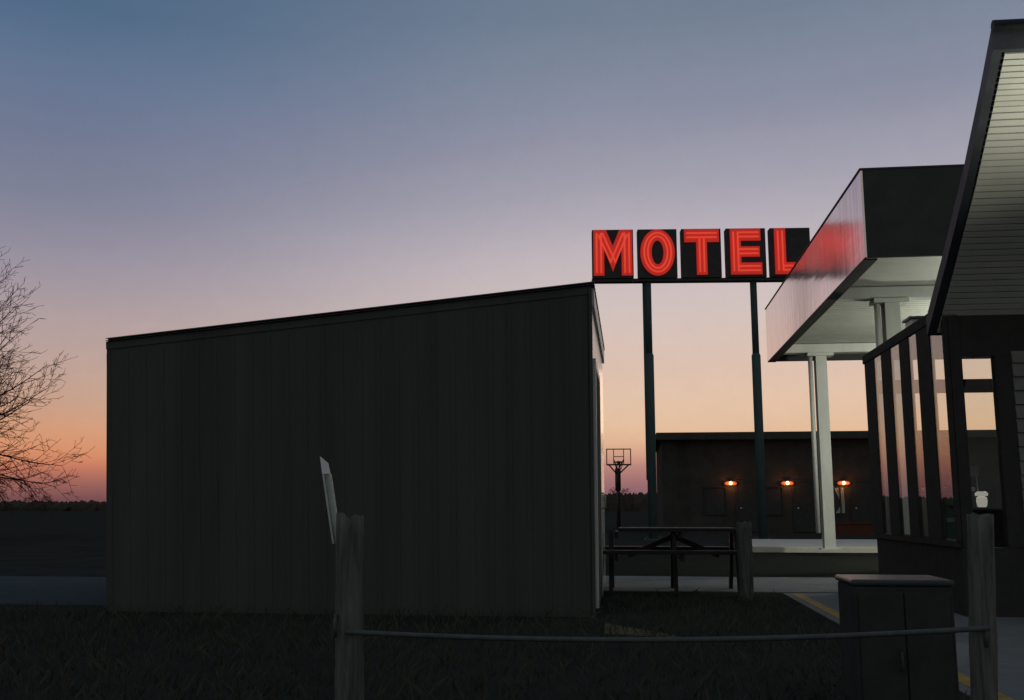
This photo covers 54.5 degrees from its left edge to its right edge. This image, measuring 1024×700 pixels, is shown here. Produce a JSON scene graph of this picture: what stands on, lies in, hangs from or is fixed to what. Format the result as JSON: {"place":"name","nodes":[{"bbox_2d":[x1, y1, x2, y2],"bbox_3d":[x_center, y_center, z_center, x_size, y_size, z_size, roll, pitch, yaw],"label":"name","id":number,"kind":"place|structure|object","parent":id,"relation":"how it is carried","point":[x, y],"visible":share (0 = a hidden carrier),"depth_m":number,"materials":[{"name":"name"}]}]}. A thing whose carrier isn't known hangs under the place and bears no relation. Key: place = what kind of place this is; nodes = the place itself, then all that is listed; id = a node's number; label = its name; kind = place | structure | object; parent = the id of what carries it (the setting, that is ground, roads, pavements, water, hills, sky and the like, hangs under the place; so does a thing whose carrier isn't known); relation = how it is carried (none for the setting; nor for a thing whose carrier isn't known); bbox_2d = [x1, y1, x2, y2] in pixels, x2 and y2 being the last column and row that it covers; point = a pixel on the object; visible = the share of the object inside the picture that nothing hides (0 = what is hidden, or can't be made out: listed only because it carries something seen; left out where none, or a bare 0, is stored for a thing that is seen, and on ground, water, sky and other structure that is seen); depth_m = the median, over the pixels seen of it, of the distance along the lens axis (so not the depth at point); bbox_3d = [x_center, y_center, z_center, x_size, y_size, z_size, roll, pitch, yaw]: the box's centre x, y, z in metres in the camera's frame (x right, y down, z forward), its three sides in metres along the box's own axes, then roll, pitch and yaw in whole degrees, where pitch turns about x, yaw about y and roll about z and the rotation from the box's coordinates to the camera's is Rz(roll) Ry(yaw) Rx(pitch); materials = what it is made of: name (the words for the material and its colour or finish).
{"place":"outdoors","nodes":[
{"label":"outdoors","id":0,"kind":"place"},
{"bbox_2d":[0,576,105,605],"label":"side road","id":1,"kind":"structure","parent":0,"point":[31,590],"depth_m":12.27,"materials":[{"name":"grey asphalt"}]},
{"bbox_2d":[0,511,969,699],"bbox_3d":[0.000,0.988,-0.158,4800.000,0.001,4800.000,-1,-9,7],"label":"ground","id":2,"kind":"structure","parent":0,"point":[59,543],"depth_m":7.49,"materials":[{"name":"green plant"}]},
{"bbox_2d":[22,495,35,510],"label":"distant tree","id":3,"kind":"object","parent":2,"relation":"on","point":[30,503],"visible":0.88,"depth_m":421.45,"materials":[{"name":"plant"}]},
{"bbox_2d":[0,246,93,517],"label":"bare tree","id":4,"kind":"object","parent":2,"relation":"on","point":[5,415],"visible":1,"depth_m":32.94,"materials":[{"name":"brown plant"}]},
{"bbox_2d":[41,496,52,510],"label":"distant tree","id":5,"kind":"object","parent":2,"relation":"on","point":[46,502],"visible":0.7,"depth_m":420.51,"materials":[{"name":"plant"}]},
{"bbox_2d":[0,492,647,510],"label":"wood","id":6,"kind":"object","parent":2,"relation":"on","point":[639,501],"visible":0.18,"depth_m":462.60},
{"bbox_2d":[333,512,363,699],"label":"guard post","id":7,"kind":"object","parent":2,"relation":"on","point":[349,649],"visible":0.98,"depth_m":4.50,"materials":[{"name":"grey wood"}]},
{"bbox_2d":[320,457,336,543],"bbox_3d":[-0.857,0.708,4.707,0.112,0.407,0.022,-1,-9,7],"label":"sign","id":8,"kind":"object","parent":7,"relation":"attached to","point":[329,492],"visible":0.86,"depth_m":4.71,"materials":[{"name":"metal"}]},
{"bbox_2d":[106,281,605,616],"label":"storage shed","id":9,"kind":"structure","parent":2,"relation":"on","point":[456,444],"depth_m":9.81,"materials":[{"name":"metal"}]},
{"bbox_2d":[596,371,605,604],"bbox_3d":[0.942,1.451,10.566,0.076,2.370,1.300,-1,-9,7],"label":"door","id":10,"kind":"structure","parent":9,"relation":"in","point":[597,380],"depth_m":10.60,"materials":[{"name":"metal"}]},
{"bbox_2d":[606,487,615,511],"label":"distant tree","id":11,"kind":"object","parent":2,"relation":"on","point":[613,492],"visible":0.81,"depth_m":393.53,"materials":[{"name":"plant"}]},
{"bbox_2d":[606,449,630,528],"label":"basketball hoop","id":12,"kind":"object","parent":2,"relation":"on","point":[617,471],"visible":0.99,"depth_m":49.68,"materials":[{"name":"metal"}]},
{"bbox_2d":[620,488,631,511],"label":"distant tree","id":13,"kind":"object","parent":2,"relation":"on","point":[624,495],"visible":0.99,"depth_m":392.70,"materials":[{"name":"plant"}]},
{"bbox_2d":[604,623,675,636],"bbox_3d":[0.906,2.316,8.190,0.428,0.006,1.106,5,-10,-29],"label":"worn parking line","id":14,"kind":"object","parent":2,"relation":"on","point":[621,630],"visible":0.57,"depth_m":8.16,"materials":[{"name":"yellow paint"}]},
{"bbox_2d":[591,228,809,539],"bbox_3d":[6.414,1.049,33.292,7.390,10.435,0.600,0,-9,2],"label":"motel sign","id":15,"kind":"object","parent":2,"relation":"on","point":[700,256],"visible":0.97,"depth_m":33.71,"materials":[{"name":"metal"}]},
{"bbox_2d":[736,521,754,600],"bbox_3d":[2.608,2.351,11.123,0.167,0.867,0.168,-1,-9,7],"label":"guard post","id":16,"kind":"object","parent":2,"relation":"on","point":[745,559],"visible":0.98,"depth_m":11.06,"materials":[{"name":"grey wood"}]},
{"bbox_2d":[835,574,959,699],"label":"utility box","id":17,"kind":"object","parent":2,"relation":"on","point":[917,667],"visible":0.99,"depth_m":4.72,"materials":[{"name":"paint"}]},
{"bbox_2d":[858,592,908,699],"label":"door","id":18,"kind":"structure","parent":17,"relation":"in","point":[884,660],"depth_m":4.71,"materials":[{"name":"paint"}]},
{"bbox_2d":[904,593,955,699],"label":"door","id":19,"kind":"structure","parent":17,"relation":"in","point":[930,656],"depth_m":4.69,"materials":[{"name":"paint"}]},
{"bbox_2d":[967,513,997,699],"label":"guard post","id":20,"kind":"object","parent":2,"relation":"on","point":[983,648],"visible":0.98,"depth_m":4.19,"materials":[{"name":"grey wood"}]},
{"bbox_2d":[345,625,990,642],"bbox_3d":[0.623,1.221,4.304,2.760,0.096,0.025,-1,-9,7],"label":"guard cable","id":21,"kind":"object","parent":20,"relation":"attached to","point":[681,639],"visible":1,"depth_m":4.29,"materials":[{"name":"metal"}]},
{"bbox_2d":[0,0,1023,502],"label":"sky","id":22,"kind":"structure","parent":0,"point":[166,165],"materials":[{"name":"blue"}]},
{"bbox_2d":[603,576,837,592],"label":"pavement","id":23,"kind":"structure","parent":0,"point":[721,584],"depth_m":13.19,"materials":[{"name":"concrete"}]},
{"bbox_2d":[602,527,738,596],"bbox_3d":[1.975,2.572,12.151,1.692,0.794,1.560,-1,-9,7],"label":"picnic table","id":24,"kind":"object","parent":23,"relation":"on","point":[674,551],"visible":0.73,"depth_m":11.88,"materials":[{"name":"brown wood"}]},
{"bbox_2d":[605,552,878,577],"bbox_3d":[8.848,3.978,18.414,14.800,0.055,8.785,-1,-9,7],"label":"ground bed","id":25,"kind":"object","parent":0,"point":[793,564],"depth_m":17.75,"materials":[{"name":"grey concrete"}]},
{"bbox_2d":[752,539,877,552],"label":"pavement island","id":26,"kind":"structure","parent":0,"point":[814,545],"depth_m":24.02,"materials":[{"name":"grey concrete"}]},
{"bbox_2d":[765,164,963,549],"bbox_3d":[9.690,0.980,17.951,8.512,5.731,10.014,-1,-9,7],"label":"canopy","id":27,"kind":"object","parent":26,"relation":"on","point":[858,282],"visible":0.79,"depth_m":16.37,"materials":[{"name":"metal"}]},
{"bbox_2d":[656,430,1023,532],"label":"motel building","id":28,"kind":"structure","parent":0,"point":[696,471],"depth_m":41.88,"materials":[{"name":"wood"}]},
{"bbox_2d":[704,486,726,514],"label":"window","id":29,"kind":"structure","parent":28,"relation":"in","point":[715,497],"depth_m":42.02,"materials":[{"name":"black glass"}]},
{"bbox_2d":[725,480,736,485],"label":"wall lamp","id":30,"kind":"object","parent":28,"relation":"attached to","point":[730,483],"visible":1,"depth_m":41.95,"materials":[{"name":"orange glass"}]},
{"bbox_2d":[735,480,757,531],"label":"door","id":31,"kind":"structure","parent":28,"relation":"in","point":[746,490],"depth_m":41.84,"materials":[{"name":"wood"}]},
{"bbox_2d":[766,486,783,514],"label":"window","id":32,"kind":"structure","parent":28,"relation":"in","point":[774,494],"depth_m":41.74,"materials":[{"name":"black glass"}]},
{"bbox_2d":[781,480,793,485],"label":"wall lamp","id":33,"kind":"object","parent":28,"relation":"attached to","point":[786,483],"visible":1,"depth_m":41.68,"materials":[{"name":"orange glass"}]},
{"bbox_2d":[792,480,815,531],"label":"door","id":34,"kind":"structure","parent":28,"relation":"in","point":[802,490],"depth_m":41.54,"materials":[{"name":"wood"}]},
{"bbox_2d":[819,486,841,514],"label":"window","id":35,"kind":"structure","parent":28,"relation":"in","point":[837,503],"depth_m":41.44,"materials":[{"name":"black glass"}]},
{"bbox_2d":[837,480,849,484],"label":"wall lamp","id":36,"kind":"object","parent":28,"relation":"attached to","point":[843,482],"visible":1,"depth_m":41.42,"materials":[{"name":"orange glass"}]},
{"bbox_2d":[849,480,872,521],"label":"door","id":37,"kind":"structure","parent":28,"relation":"in","point":[860,490],"depth_m":41.31,"materials":[{"name":"wood"}]},
{"bbox_2d":[921,480,924,487],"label":"door","id":38,"kind":"structure","parent":28,"relation":"in","point":[922,481],"depth_m":41.13,"materials":[{"name":"metal"}]},
{"bbox_2d":[971,479,994,506],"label":"door","id":39,"kind":"structure","parent":28,"relation":"in","point":[986,485],"depth_m":40.83,"materials":[{"name":"wood"}]},
{"bbox_2d":[993,486,1001,506],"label":"window","id":40,"kind":"structure","parent":28,"relation":"in","point":[996,489],"depth_m":40.73,"materials":[{"name":"black glass"}]},
{"bbox_2d":[835,522,886,535],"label":"planter wall","id":41,"kind":"structure","parent":0,"point":[854,528],"depth_m":37.94,"materials":[{"name":"brick"}]},
{"bbox_2d":[784,593,1023,699],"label":"asphalt road","id":42,"kind":"structure","parent":0,"point":[1010,637],"depth_m":7.34,"materials":[{"name":"grey asphalt"}]},
{"bbox_2d":[792,594,1013,699],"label":"parking line","id":43,"kind":"object","parent":42,"relation":"on","point":[963,679],"visible":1,"depth_m":9.54,"materials":[{"name":"yellow paint"}]},
{"bbox_2d":[862,18,1023,616],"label":"motel office","id":44,"kind":"structure","parent":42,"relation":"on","point":[976,309],"depth_m":9.55,"materials":[{"name":"black wood"}]},
{"bbox_2d":[923,456,953,537],"bbox_3d":[4.799,1.932,11.066,0.361,1.577,0.390,3,-10,-20],"label":"potted plant","id":45,"kind":"object","parent":44,"relation":"on","point":[945,477],"visible":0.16,"depth_m":11.08,"materials":[{"name":"green plant"}]},
{"bbox_2d":[921,487,974,538],"bbox_3d":[5.176,2.244,11.824,0.540,1.200,0.540,-1,-9,7],"label":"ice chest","id":46,"kind":"object","parent":44,"relation":"on","point":[950,522],"visible":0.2,"depth_m":11.65,"materials":[{"name":"green metal"}]},
{"bbox_2d":[973,507,1004,546],"bbox_3d":[6.516,2.252,11.149,2.600,0.970,0.390,-1,-9,7],"label":"reception counter","id":47,"kind":"object","parent":44,"relation":"on","point":[998,528],"visible":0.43,"depth_m":11.17,"materials":[{"name":"laminate"}]},
{"bbox_2d":[970,466,978,506],"bbox_3d":[5.340,1.570,11.441,0.120,0.470,0.076,5,-10,-29],"label":"card stand","id":48,"kind":"object","parent":47,"relation":"on","point":[974,471],"visible":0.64,"depth_m":11.46,"materials":[{"name":"metal"}]},
{"bbox_2d":[975,491,987,506],"bbox_3d":[5.348,1.700,11.329,0.140,0.177,0.140,-1,-9,7],"label":"table lamp","id":49,"kind":"object","parent":47,"relation":"on","point":[981,500],"visible":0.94,"depth_m":11.28,"materials":[{"name":"grey ceramic"}]},
{"bbox_2d":[902,316,922,327],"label":"roof unit","id":50,"kind":"structure","parent":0,"point":[909,320],"depth_m":12.62,"materials":[{"name":"paint"}]}
]}

